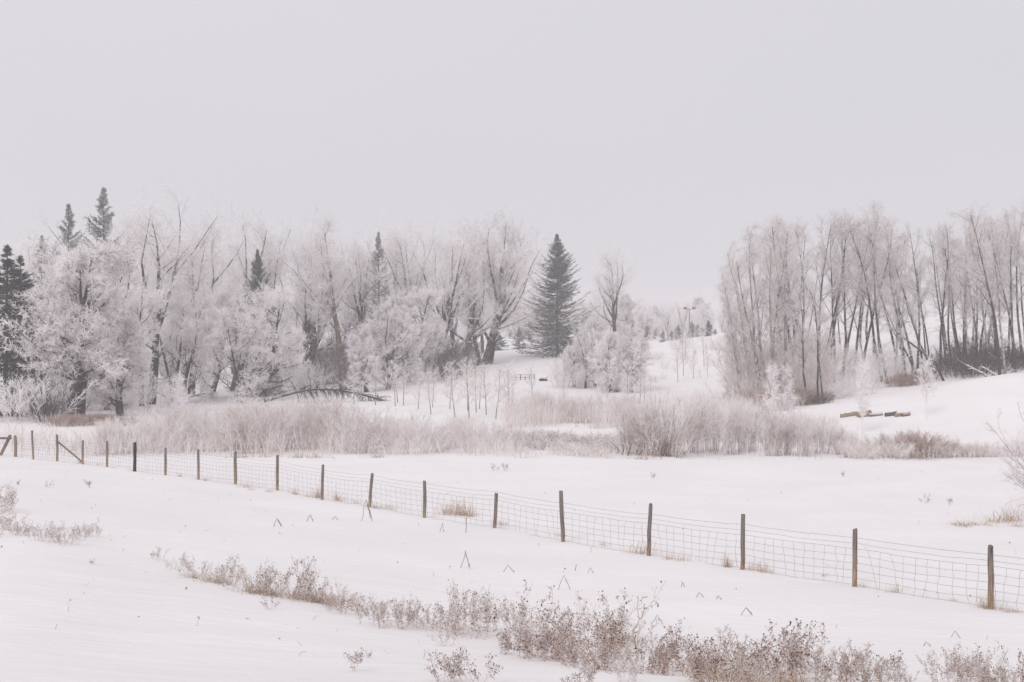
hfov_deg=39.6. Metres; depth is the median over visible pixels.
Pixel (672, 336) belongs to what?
young spruce
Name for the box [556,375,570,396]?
young tree
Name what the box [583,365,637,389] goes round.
frosted shrub
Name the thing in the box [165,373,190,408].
young tree
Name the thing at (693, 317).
distant tree
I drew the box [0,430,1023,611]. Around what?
wire fence
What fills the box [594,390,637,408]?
frosted bush
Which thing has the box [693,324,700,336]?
young spruce
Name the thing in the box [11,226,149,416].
frosted tree
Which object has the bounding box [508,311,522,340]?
distant tree
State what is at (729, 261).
grove tree
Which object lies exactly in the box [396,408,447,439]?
frosted bush
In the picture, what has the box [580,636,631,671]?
weed clump
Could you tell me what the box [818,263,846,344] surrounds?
grove tree
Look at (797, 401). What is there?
brown shrub
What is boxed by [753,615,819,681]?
weed clump
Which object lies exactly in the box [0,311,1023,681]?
ground
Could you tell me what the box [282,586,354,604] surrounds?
grass tuft
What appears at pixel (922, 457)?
grass tuft
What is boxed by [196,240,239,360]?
cottonwood tree
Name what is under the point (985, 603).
grass tuft
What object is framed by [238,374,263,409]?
young tree
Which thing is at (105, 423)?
frosted bush
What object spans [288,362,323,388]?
frosted shrub
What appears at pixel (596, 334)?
frosted tree
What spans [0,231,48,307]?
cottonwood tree
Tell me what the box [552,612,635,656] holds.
weed clump
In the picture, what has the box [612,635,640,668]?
weed clump
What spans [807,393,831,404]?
dark shrub
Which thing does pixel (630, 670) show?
weed clump
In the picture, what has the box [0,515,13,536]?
weed clump
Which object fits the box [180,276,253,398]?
frosted tree
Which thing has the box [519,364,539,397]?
young tree
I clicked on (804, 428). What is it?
frosted bush
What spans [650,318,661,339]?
distant tree
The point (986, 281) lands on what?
grove tree
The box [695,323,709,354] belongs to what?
young tree
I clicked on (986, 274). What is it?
grove tree
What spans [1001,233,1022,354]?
grove tree
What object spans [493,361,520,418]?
young tree
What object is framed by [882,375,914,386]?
brown shrub
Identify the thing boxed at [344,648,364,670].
weed
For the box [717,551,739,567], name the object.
grass tuft
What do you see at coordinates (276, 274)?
cottonwood tree
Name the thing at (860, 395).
young tree
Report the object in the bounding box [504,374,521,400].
young tree
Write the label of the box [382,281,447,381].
frosted tree
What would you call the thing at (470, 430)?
frosted bush
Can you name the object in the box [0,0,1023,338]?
sky
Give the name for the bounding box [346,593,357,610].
weed clump
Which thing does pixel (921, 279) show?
grove tree
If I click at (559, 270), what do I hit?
spruce tree
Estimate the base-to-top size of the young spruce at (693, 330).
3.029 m
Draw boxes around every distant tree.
[322,305,342,340]
[500,301,513,338]
[501,309,516,338]
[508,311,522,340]
[509,293,543,339]
[529,286,566,340]
[558,300,578,336]
[563,295,584,334]
[571,300,594,327]
[575,296,597,336]
[581,297,611,335]
[588,302,612,338]
[608,290,647,339]
[615,293,638,328]
[621,310,637,339]
[631,302,661,340]
[635,312,656,340]
[642,300,658,322]
[648,305,665,338]
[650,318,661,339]
[657,303,677,339]
[658,316,664,334]
[661,319,673,337]
[662,301,675,333]
[668,314,680,337]
[670,311,683,329]
[671,297,694,335]
[680,308,699,337]
[681,295,715,318]
[690,303,717,334]
[694,304,714,334]
[695,315,705,333]
[714,305,728,332]
[717,311,729,328]
[856,302,869,322]
[937,302,958,315]
[988,299,1013,312]
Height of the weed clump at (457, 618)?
0.757 m
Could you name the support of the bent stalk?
on the ground
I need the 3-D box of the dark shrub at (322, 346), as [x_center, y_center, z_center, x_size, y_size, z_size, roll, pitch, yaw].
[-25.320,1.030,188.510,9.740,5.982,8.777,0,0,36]
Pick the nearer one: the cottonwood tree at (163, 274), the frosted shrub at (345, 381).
the cottonwood tree at (163, 274)
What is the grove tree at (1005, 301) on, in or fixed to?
on the ground
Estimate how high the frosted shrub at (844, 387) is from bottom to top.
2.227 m
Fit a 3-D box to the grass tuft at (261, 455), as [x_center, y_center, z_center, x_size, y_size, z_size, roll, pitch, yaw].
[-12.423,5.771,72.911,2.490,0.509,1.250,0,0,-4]
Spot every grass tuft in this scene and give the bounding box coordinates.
[186,572,213,578]
[187,572,242,583]
[203,574,233,584]
[228,579,286,598]
[231,579,303,597]
[245,449,281,457]
[247,585,295,598]
[277,583,326,600]
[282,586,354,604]
[287,453,312,457]
[291,585,354,607]
[293,449,333,457]
[311,485,327,497]
[328,489,344,500]
[429,499,467,515]
[433,502,458,513]
[441,495,478,516]
[457,507,482,517]
[586,626,652,647]
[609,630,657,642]
[622,536,657,553]
[625,452,661,459]
[662,551,699,561]
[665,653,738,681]
[690,664,753,681]
[704,655,776,681]
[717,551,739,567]
[717,664,831,681]
[739,557,770,570]
[771,662,826,681]
[876,580,907,592]
[910,454,937,459]
[962,511,1013,523]
[969,591,1000,609]
[977,503,1023,523]
[999,603,1015,612]
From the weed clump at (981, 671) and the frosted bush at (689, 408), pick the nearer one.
the weed clump at (981, 671)
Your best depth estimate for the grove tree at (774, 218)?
137.41 m
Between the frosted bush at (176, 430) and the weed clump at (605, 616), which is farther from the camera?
the frosted bush at (176, 430)
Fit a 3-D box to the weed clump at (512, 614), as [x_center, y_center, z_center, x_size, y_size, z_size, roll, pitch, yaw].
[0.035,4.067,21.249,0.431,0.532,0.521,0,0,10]
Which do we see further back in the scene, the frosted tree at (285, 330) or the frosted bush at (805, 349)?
the frosted tree at (285, 330)
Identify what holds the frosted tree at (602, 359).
on the ground
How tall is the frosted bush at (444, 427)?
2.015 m
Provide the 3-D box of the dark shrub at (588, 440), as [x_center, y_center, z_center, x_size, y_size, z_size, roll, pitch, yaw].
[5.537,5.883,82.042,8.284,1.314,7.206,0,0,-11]
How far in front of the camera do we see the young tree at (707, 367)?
154.23 m
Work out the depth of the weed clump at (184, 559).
23.07 m
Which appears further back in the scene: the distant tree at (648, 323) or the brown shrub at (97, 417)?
the distant tree at (648, 323)
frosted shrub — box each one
[0,372,101,423]
[2,364,77,420]
[69,374,148,407]
[69,385,102,410]
[86,392,102,409]
[109,371,177,410]
[139,364,178,401]
[153,374,199,407]
[156,385,190,409]
[266,361,336,393]
[266,362,319,386]
[268,377,288,393]
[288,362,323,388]
[312,359,351,384]
[333,372,360,388]
[336,365,363,379]
[400,359,449,384]
[541,353,596,388]
[542,361,582,387]
[571,367,592,388]
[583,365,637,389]
[606,376,625,389]
[648,349,664,359]
[667,338,684,348]
[678,334,699,347]
[706,334,728,348]
[709,335,722,349]
[811,381,852,399]
[832,377,856,398]
[834,368,875,396]
[839,339,929,384]
[847,350,897,390]
[880,349,908,379]
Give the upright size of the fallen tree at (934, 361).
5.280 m
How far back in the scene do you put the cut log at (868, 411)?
101.85 m
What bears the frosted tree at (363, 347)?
on the ground
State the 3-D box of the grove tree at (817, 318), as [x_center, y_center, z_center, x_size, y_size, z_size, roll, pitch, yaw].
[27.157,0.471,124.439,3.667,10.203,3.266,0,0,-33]
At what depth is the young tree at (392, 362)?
128.17 m
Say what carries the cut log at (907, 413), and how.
on the ground
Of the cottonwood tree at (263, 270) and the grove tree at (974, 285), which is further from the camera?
the cottonwood tree at (263, 270)
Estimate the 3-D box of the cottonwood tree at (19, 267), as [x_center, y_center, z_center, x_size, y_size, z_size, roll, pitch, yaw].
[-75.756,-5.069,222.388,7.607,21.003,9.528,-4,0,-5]
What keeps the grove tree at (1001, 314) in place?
on the ground
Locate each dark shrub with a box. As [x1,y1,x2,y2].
[6,386,100,422]
[289,343,383,384]
[290,331,336,366]
[297,333,409,383]
[299,328,350,374]
[327,346,394,377]
[376,330,470,369]
[384,341,468,376]
[385,348,411,376]
[399,343,489,382]
[403,340,485,375]
[407,328,486,355]
[411,348,462,375]
[437,347,487,373]
[445,337,482,365]
[449,425,597,448]
[492,427,614,447]
[496,431,693,458]
[508,431,635,449]
[544,434,654,451]
[798,395,820,404]
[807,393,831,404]
[812,391,835,402]
[918,352,963,375]
[924,349,986,376]
[930,336,996,371]
[938,352,1015,378]
[943,329,1009,361]
[950,346,1023,375]
[959,342,1023,371]
[991,342,1023,370]
[992,343,1023,366]
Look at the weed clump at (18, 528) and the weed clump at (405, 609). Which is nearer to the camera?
the weed clump at (405, 609)
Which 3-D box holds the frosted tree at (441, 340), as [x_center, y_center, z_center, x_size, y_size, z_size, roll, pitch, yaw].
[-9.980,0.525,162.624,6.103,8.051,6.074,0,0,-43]
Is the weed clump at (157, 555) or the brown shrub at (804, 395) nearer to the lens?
the weed clump at (157, 555)
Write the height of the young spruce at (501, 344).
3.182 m
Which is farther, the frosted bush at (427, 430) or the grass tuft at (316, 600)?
the frosted bush at (427, 430)
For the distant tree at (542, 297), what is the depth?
323.09 m
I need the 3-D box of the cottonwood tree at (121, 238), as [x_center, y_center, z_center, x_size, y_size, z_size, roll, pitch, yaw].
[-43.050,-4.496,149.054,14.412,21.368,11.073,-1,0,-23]
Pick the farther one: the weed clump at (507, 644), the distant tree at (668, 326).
the distant tree at (668, 326)
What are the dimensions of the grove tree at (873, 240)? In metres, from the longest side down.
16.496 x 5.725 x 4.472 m
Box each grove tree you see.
[714,263,746,386]
[715,301,734,390]
[716,240,765,384]
[719,278,748,388]
[720,295,745,398]
[721,251,769,387]
[723,244,756,367]
[737,221,782,391]
[737,228,779,398]
[746,259,771,331]
[748,219,813,347]
[749,228,811,341]
[751,234,787,392]
[753,257,775,333]
[754,212,809,344]
[754,223,797,349]
[756,214,807,358]
[756,221,808,360]
[764,218,807,388]
[764,235,802,338]
[784,215,829,335]
[786,288,813,402]
[788,223,817,331]
[801,208,850,344]
[802,278,830,403]
[802,293,837,394]
[805,261,829,344]
[808,212,869,381]
[815,209,873,352]
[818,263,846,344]
[825,207,869,371]
[832,226,867,375]
[837,213,884,381]
[837,274,863,352]
[841,214,890,372]
[844,220,880,355]
[846,225,877,363]
[850,219,905,373]
[851,221,877,338]
[856,198,892,337]
[856,203,907,371]
[857,242,897,382]
[860,218,909,360]
[873,227,920,372]
[873,287,915,373]
[875,215,915,358]
[876,236,924,373]
[876,253,914,374]
[885,230,921,364]
[885,249,907,333]
[888,249,922,349]
[891,273,939,378]
[897,251,939,354]
[899,219,933,368]
[902,265,930,357]
[914,224,949,356]
[924,223,963,370]
[926,239,950,350]
[928,223,963,352]
[934,234,964,364]
[937,249,962,348]
[944,197,1012,374]
[945,209,988,360]
[946,234,974,350]
[947,210,992,353]
[947,241,983,356]
[953,230,991,364]
[953,267,971,350]
[955,213,993,369]
[960,221,985,347]
[963,219,1022,371]
[970,212,1004,346]
[974,220,1007,352]
[974,220,1022,352]
[978,207,1022,344]
[978,250,1004,334]
[981,216,1019,373]
[995,218,1023,366]
[998,203,1023,354]
[1001,216,1023,333]
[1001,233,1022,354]
[1003,209,1023,317]
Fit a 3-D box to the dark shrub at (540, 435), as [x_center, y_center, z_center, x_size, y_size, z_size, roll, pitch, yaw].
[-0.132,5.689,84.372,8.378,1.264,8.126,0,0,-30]
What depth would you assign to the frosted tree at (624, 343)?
138.96 m
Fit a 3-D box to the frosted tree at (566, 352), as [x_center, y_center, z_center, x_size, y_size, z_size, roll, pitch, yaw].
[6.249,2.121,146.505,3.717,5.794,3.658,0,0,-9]
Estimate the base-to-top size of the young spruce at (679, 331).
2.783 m
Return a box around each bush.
[65,417,152,454]
[75,417,131,454]
[86,416,122,435]
[112,406,176,451]
[119,414,169,449]
[132,407,195,454]
[140,405,185,447]
[150,412,226,450]
[157,401,205,444]
[170,397,234,448]
[184,411,240,451]
[196,398,259,449]
[204,403,245,445]
[211,398,287,453]
[218,394,319,448]
[241,396,304,451]
[248,398,329,449]
[260,396,323,449]
[284,391,358,444]
[291,397,373,448]
[291,402,324,444]
[312,393,389,451]
[323,403,401,453]
[336,407,386,453]
[360,415,422,454]
[369,416,395,449]
[370,413,406,445]
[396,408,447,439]
[410,421,455,453]
[421,421,456,452]
[432,417,460,449]
[448,420,503,452]
[450,412,491,447]
[456,415,497,448]
[483,422,517,446]
[489,416,531,451]
[505,390,542,419]
[520,387,574,421]
[545,393,585,420]
[550,391,617,423]
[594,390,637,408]
[607,402,675,454]
[609,393,656,411]
[612,383,725,456]
[658,390,739,453]
[671,393,734,451]
[699,364,753,396]
[700,391,758,455]
[705,327,800,393]
[712,344,821,393]
[717,404,768,451]
[725,345,787,389]
[733,367,770,396]
[738,327,859,381]
[740,322,847,392]
[746,329,818,367]
[748,406,803,455]
[752,407,797,455]
[755,337,841,381]
[767,404,832,456]
[775,350,865,389]
[777,341,857,401]
[781,365,823,393]
[782,326,863,391]
[790,411,842,454]
[793,350,855,392]
[820,423,856,454]
[828,435,877,458]
[838,430,856,449]
[843,439,887,458]
[855,431,906,456]
[862,427,953,457]
[872,437,918,459]
[884,427,963,457]
[905,438,960,457]
[932,439,966,456]
[945,443,987,456]
[959,440,1005,456]
[980,398,1023,510]
[981,442,1004,456]
[995,442,1022,456]
[1006,439,1023,455]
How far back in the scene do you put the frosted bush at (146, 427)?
79.37 m
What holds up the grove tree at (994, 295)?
on the ground
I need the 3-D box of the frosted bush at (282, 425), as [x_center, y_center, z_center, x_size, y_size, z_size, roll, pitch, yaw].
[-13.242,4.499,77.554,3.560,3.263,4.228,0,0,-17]
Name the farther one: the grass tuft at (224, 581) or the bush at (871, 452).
the bush at (871, 452)
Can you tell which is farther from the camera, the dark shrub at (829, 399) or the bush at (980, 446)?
the dark shrub at (829, 399)
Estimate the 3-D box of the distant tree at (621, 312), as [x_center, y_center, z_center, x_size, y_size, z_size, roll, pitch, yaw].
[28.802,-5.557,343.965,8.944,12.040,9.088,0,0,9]
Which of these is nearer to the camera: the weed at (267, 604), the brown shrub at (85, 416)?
the weed at (267, 604)
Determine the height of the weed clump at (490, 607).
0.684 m
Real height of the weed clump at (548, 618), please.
0.746 m
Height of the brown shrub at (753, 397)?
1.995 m
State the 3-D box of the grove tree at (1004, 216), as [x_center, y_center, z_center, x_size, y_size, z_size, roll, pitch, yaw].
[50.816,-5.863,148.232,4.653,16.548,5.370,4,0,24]
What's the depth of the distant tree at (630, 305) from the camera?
327.76 m
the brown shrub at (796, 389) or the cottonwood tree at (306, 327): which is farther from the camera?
the cottonwood tree at (306, 327)
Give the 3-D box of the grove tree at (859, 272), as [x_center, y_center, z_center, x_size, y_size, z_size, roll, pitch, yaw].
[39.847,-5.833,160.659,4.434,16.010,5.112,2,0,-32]
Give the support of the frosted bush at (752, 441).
on the ground
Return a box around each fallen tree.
[264,375,392,402]
[885,318,916,372]
[892,328,944,380]
[958,359,987,376]
[973,365,997,375]
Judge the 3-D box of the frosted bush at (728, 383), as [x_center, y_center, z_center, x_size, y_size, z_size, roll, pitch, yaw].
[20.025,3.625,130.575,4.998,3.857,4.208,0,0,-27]
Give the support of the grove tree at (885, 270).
on the ground
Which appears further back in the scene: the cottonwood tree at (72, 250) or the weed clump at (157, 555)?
the cottonwood tree at (72, 250)
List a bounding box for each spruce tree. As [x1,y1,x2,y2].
[0,244,58,416]
[0,254,61,414]
[0,333,20,414]
[8,235,61,383]
[29,203,114,399]
[48,186,167,400]
[223,249,295,396]
[344,232,408,377]
[508,234,600,357]
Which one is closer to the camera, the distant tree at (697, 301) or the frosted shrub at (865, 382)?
the frosted shrub at (865, 382)
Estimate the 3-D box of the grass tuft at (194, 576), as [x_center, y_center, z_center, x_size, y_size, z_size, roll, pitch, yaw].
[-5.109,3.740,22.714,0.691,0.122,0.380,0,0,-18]
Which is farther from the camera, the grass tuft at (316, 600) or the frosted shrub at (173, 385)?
the frosted shrub at (173, 385)
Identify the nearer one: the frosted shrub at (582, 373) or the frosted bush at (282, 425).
the frosted bush at (282, 425)
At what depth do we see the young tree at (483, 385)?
117.97 m
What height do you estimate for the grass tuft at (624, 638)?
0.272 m
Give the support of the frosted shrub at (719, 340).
on the ground
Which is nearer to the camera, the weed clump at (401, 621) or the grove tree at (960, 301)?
the weed clump at (401, 621)
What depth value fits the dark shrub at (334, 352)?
160.19 m
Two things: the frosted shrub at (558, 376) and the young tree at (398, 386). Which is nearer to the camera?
the young tree at (398, 386)
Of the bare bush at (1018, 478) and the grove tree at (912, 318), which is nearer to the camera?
the bare bush at (1018, 478)
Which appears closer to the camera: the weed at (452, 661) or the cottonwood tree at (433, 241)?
the weed at (452, 661)
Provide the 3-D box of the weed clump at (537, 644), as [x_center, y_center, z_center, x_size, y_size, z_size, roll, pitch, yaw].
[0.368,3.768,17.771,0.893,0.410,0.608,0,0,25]
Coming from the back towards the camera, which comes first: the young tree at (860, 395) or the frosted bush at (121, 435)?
the young tree at (860, 395)
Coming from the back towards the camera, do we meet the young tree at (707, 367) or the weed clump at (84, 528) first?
the young tree at (707, 367)
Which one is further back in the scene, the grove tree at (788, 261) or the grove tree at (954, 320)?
the grove tree at (954, 320)
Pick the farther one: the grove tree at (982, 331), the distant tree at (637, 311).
the distant tree at (637, 311)
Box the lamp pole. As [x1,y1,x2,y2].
[683,307,695,331]
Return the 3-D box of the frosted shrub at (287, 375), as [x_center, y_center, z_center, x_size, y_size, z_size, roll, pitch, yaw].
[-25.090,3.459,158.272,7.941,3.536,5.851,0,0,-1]
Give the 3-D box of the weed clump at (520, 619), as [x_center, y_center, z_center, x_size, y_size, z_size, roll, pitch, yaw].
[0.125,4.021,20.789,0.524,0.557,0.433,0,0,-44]
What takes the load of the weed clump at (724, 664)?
on the ground
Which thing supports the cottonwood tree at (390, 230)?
on the ground
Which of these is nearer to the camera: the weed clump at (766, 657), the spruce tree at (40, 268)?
the weed clump at (766, 657)
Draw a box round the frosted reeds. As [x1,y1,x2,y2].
[0,387,1023,461]
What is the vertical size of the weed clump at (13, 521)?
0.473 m
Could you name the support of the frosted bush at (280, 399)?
on the ground
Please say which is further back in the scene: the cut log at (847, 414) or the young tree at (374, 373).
the young tree at (374, 373)
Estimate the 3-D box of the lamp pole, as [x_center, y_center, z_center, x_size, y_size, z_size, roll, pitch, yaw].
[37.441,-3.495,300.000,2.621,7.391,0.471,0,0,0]
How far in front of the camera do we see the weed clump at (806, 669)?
16.14 m
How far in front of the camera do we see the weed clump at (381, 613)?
19.32 m
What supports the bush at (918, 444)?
on the ground
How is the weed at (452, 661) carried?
on the ground
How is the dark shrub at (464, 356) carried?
on the ground
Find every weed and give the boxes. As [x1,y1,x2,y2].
[260,593,279,609]
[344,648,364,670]
[424,650,459,681]
[432,648,467,681]
[439,647,462,675]
[453,646,503,681]
[780,622,829,668]
[839,640,874,664]
[876,650,902,677]
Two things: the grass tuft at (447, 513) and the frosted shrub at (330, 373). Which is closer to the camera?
the grass tuft at (447, 513)
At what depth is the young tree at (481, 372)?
111.91 m
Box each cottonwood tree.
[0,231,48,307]
[0,247,31,324]
[8,221,96,325]
[30,198,166,380]
[43,236,100,299]
[83,221,185,358]
[101,173,230,403]
[121,243,172,341]
[125,240,171,317]
[126,224,221,369]
[134,210,239,394]
[139,214,226,385]
[155,217,258,371]
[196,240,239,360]
[204,243,282,373]
[207,228,287,360]
[216,203,309,389]
[218,245,294,311]
[219,251,290,334]
[220,215,299,383]
[266,201,357,388]
[269,241,379,387]
[271,227,372,382]
[281,256,343,355]
[298,249,364,389]
[329,232,398,341]
[330,230,397,378]
[330,269,358,333]
[337,261,370,331]
[348,215,454,333]
[349,256,392,331]
[356,224,428,334]
[366,209,441,366]
[399,220,509,371]
[406,247,507,365]
[416,227,489,352]
[437,213,559,364]
[441,240,553,363]
[463,199,558,364]
[476,284,487,352]
[581,240,643,344]
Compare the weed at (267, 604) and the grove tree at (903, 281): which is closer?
the weed at (267, 604)
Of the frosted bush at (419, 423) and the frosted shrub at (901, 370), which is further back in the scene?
the frosted shrub at (901, 370)
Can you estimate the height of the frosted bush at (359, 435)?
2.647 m
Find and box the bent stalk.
[361,499,371,520]
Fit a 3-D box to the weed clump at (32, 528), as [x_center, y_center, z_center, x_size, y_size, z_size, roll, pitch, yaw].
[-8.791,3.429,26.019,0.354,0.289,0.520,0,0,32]
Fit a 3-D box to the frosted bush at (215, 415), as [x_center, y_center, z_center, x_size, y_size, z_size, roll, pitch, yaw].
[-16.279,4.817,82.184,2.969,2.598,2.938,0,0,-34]
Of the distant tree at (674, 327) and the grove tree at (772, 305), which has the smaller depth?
the grove tree at (772, 305)
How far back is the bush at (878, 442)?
76.68 m
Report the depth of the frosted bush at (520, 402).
103.49 m
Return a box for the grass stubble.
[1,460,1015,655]
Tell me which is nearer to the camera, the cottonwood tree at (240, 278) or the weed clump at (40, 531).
the weed clump at (40, 531)
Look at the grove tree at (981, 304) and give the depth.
138.22 m
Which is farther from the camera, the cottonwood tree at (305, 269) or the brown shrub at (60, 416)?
the cottonwood tree at (305, 269)
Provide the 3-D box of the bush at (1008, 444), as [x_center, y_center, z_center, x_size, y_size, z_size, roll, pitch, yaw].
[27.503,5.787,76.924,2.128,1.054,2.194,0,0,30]
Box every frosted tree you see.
[0,236,142,416]
[10,265,76,412]
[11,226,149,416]
[59,238,155,409]
[68,310,156,415]
[108,281,173,405]
[137,276,231,401]
[147,319,190,381]
[162,330,210,380]
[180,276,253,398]
[197,282,284,404]
[241,276,309,400]
[269,313,304,349]
[343,321,393,392]
[361,283,425,389]
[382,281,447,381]
[401,311,451,377]
[559,335,587,386]
[565,313,599,387]
[573,329,603,386]
[582,327,627,392]
[612,321,658,392]
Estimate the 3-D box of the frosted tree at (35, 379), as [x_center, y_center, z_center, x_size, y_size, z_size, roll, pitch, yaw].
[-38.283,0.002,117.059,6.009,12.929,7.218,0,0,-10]
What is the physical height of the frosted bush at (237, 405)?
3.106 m
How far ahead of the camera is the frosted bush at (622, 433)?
78.69 m
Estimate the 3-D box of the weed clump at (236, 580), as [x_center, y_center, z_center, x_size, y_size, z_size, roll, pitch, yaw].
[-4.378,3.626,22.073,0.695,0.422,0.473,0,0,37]
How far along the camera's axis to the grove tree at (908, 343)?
142.59 m
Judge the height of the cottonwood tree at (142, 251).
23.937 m
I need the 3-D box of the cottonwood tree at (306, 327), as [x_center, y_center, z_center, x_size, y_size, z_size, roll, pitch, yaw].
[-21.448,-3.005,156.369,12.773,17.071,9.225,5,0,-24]
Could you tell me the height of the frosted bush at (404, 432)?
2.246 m
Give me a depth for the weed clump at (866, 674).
16.11 m
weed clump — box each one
[0,480,16,512]
[0,484,13,508]
[0,487,18,510]
[0,507,16,530]
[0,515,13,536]
[3,510,30,529]
[5,519,29,532]
[10,519,34,535]
[17,522,46,535]
[28,526,49,540]
[33,525,63,542]
[45,525,74,541]
[45,525,89,546]
[46,519,64,533]
[62,517,97,539]
[76,523,94,536]
[81,524,103,535]
[153,546,168,560]
[163,555,187,568]
[175,555,212,575]
[178,551,191,574]
[191,562,227,582]
[210,558,289,592]
[214,558,250,586]
[220,553,242,584]
[253,570,267,591]
[257,563,292,596]
[272,565,329,601]
[281,554,319,599]
[304,582,316,601]
[318,589,345,608]
[319,578,356,613]
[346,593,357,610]
[349,594,385,615]
[351,593,407,624]
[373,598,395,627]
[376,591,430,624]
[387,597,421,628]
[403,599,454,631]
[407,600,427,627]
[410,585,508,639]
[421,577,482,631]
[424,627,467,645]
[428,609,452,635]
[465,578,554,639]
[465,591,493,635]
[474,588,498,630]
[496,618,544,649]
[498,633,520,655]
[501,596,530,629]
[501,603,537,632]
[508,599,602,660]
[512,606,585,652]
[514,618,565,659]
[515,606,564,633]
[515,621,572,658]
[533,615,583,661]
[544,581,665,643]
[548,627,587,664]
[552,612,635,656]
[559,636,601,669]
[559,660,597,681]
[573,628,629,673]
[578,605,627,646]
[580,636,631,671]
[607,656,641,681]
[608,606,660,643]
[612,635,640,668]
[626,629,676,673]
[630,646,677,675]
[648,645,663,667]
[649,617,715,672]
[675,642,738,681]
[686,634,734,681]
[699,636,768,681]
[709,639,757,677]
[714,624,748,661]
[731,652,786,681]
[746,632,809,681]
[746,636,788,677]
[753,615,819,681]
[773,633,841,680]
[786,648,839,681]
[811,647,863,681]
[815,658,873,681]
[827,647,862,673]
[846,645,873,667]
[857,656,887,680]
[861,658,891,681]
[874,659,903,681]
[891,663,918,681]
[917,649,982,681]
[940,638,1007,681]
[942,646,976,681]
[946,652,982,681]
[965,658,1004,681]
[969,656,1023,681]
[988,665,1009,681]
[994,671,1022,681]
[1003,648,1023,681]
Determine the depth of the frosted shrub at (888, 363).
135.76 m
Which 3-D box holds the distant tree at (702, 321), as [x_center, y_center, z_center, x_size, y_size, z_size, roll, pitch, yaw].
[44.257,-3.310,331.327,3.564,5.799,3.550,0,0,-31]
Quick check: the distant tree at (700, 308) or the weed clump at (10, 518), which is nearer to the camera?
the weed clump at (10, 518)
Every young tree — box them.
[154,393,164,413]
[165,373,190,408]
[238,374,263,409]
[343,360,362,402]
[362,353,386,404]
[383,354,407,402]
[384,364,404,405]
[394,359,414,404]
[408,372,426,408]
[421,369,436,413]
[425,367,441,406]
[438,358,462,417]
[439,368,458,408]
[452,355,486,418]
[455,364,480,410]
[466,362,487,412]
[471,366,492,408]
[475,360,500,414]
[486,364,512,418]
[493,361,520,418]
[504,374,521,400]
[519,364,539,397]
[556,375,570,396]
[597,364,616,398]
[616,361,637,397]
[628,346,652,401]
[636,368,654,401]
[643,371,656,398]
[669,341,683,381]
[678,335,690,375]
[681,321,691,351]
[687,347,698,378]
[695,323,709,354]
[702,352,712,370]
[759,362,786,425]
[779,362,797,415]
[848,358,876,433]
[914,353,938,401]
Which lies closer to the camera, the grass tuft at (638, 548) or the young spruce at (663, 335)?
the grass tuft at (638, 548)
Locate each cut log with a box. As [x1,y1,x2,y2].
[840,411,855,417]
[856,410,871,416]
[869,412,882,416]
[884,411,896,416]
[901,411,910,416]
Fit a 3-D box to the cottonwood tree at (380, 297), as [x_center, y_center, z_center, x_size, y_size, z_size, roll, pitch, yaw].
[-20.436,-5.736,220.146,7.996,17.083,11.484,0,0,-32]
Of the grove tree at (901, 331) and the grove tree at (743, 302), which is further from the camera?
the grove tree at (901, 331)
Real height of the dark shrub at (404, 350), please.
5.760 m
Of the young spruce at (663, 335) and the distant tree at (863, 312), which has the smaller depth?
the young spruce at (663, 335)
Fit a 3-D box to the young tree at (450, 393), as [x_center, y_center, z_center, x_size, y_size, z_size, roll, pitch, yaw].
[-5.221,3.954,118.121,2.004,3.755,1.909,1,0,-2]
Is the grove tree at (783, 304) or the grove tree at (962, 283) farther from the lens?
the grove tree at (962, 283)
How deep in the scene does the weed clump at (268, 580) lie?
21.25 m
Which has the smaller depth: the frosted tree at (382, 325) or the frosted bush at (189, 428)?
the frosted bush at (189, 428)
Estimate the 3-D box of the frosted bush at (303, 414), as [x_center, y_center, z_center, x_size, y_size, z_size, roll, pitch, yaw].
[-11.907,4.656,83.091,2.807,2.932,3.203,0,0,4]
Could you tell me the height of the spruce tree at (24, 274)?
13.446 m
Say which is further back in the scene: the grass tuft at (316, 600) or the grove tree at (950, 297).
the grove tree at (950, 297)
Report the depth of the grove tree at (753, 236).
137.38 m
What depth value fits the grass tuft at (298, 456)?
73.00 m
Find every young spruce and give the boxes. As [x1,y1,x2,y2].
[495,332,509,350]
[510,327,527,348]
[659,331,666,341]
[668,331,674,340]
[675,324,682,339]
[687,321,695,337]
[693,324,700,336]
[703,320,712,336]
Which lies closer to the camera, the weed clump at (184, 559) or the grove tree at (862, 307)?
the weed clump at (184, 559)
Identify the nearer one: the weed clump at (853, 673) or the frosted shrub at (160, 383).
the weed clump at (853, 673)
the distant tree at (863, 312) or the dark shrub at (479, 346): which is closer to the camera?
the dark shrub at (479, 346)
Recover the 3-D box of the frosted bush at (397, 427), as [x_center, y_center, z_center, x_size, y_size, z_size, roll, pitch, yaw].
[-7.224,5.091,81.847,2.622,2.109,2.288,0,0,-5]
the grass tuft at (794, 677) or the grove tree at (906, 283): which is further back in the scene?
the grove tree at (906, 283)
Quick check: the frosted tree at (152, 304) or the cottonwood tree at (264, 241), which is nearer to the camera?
the frosted tree at (152, 304)
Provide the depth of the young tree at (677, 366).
150.43 m
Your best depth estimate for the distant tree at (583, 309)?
329.20 m
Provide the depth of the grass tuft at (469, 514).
43.53 m
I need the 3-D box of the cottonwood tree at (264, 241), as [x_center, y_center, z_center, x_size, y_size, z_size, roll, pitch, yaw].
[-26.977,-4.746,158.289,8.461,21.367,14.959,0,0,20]
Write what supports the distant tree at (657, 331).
on the ground
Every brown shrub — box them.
[33,416,78,426]
[41,411,93,424]
[56,411,107,425]
[71,411,127,425]
[88,413,134,424]
[109,416,138,425]
[709,388,779,402]
[717,398,780,415]
[721,389,790,408]
[767,383,834,406]
[767,384,834,405]
[767,390,804,410]
[767,393,805,409]
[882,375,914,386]
[889,370,930,386]
[893,370,936,385]
[909,371,940,381]

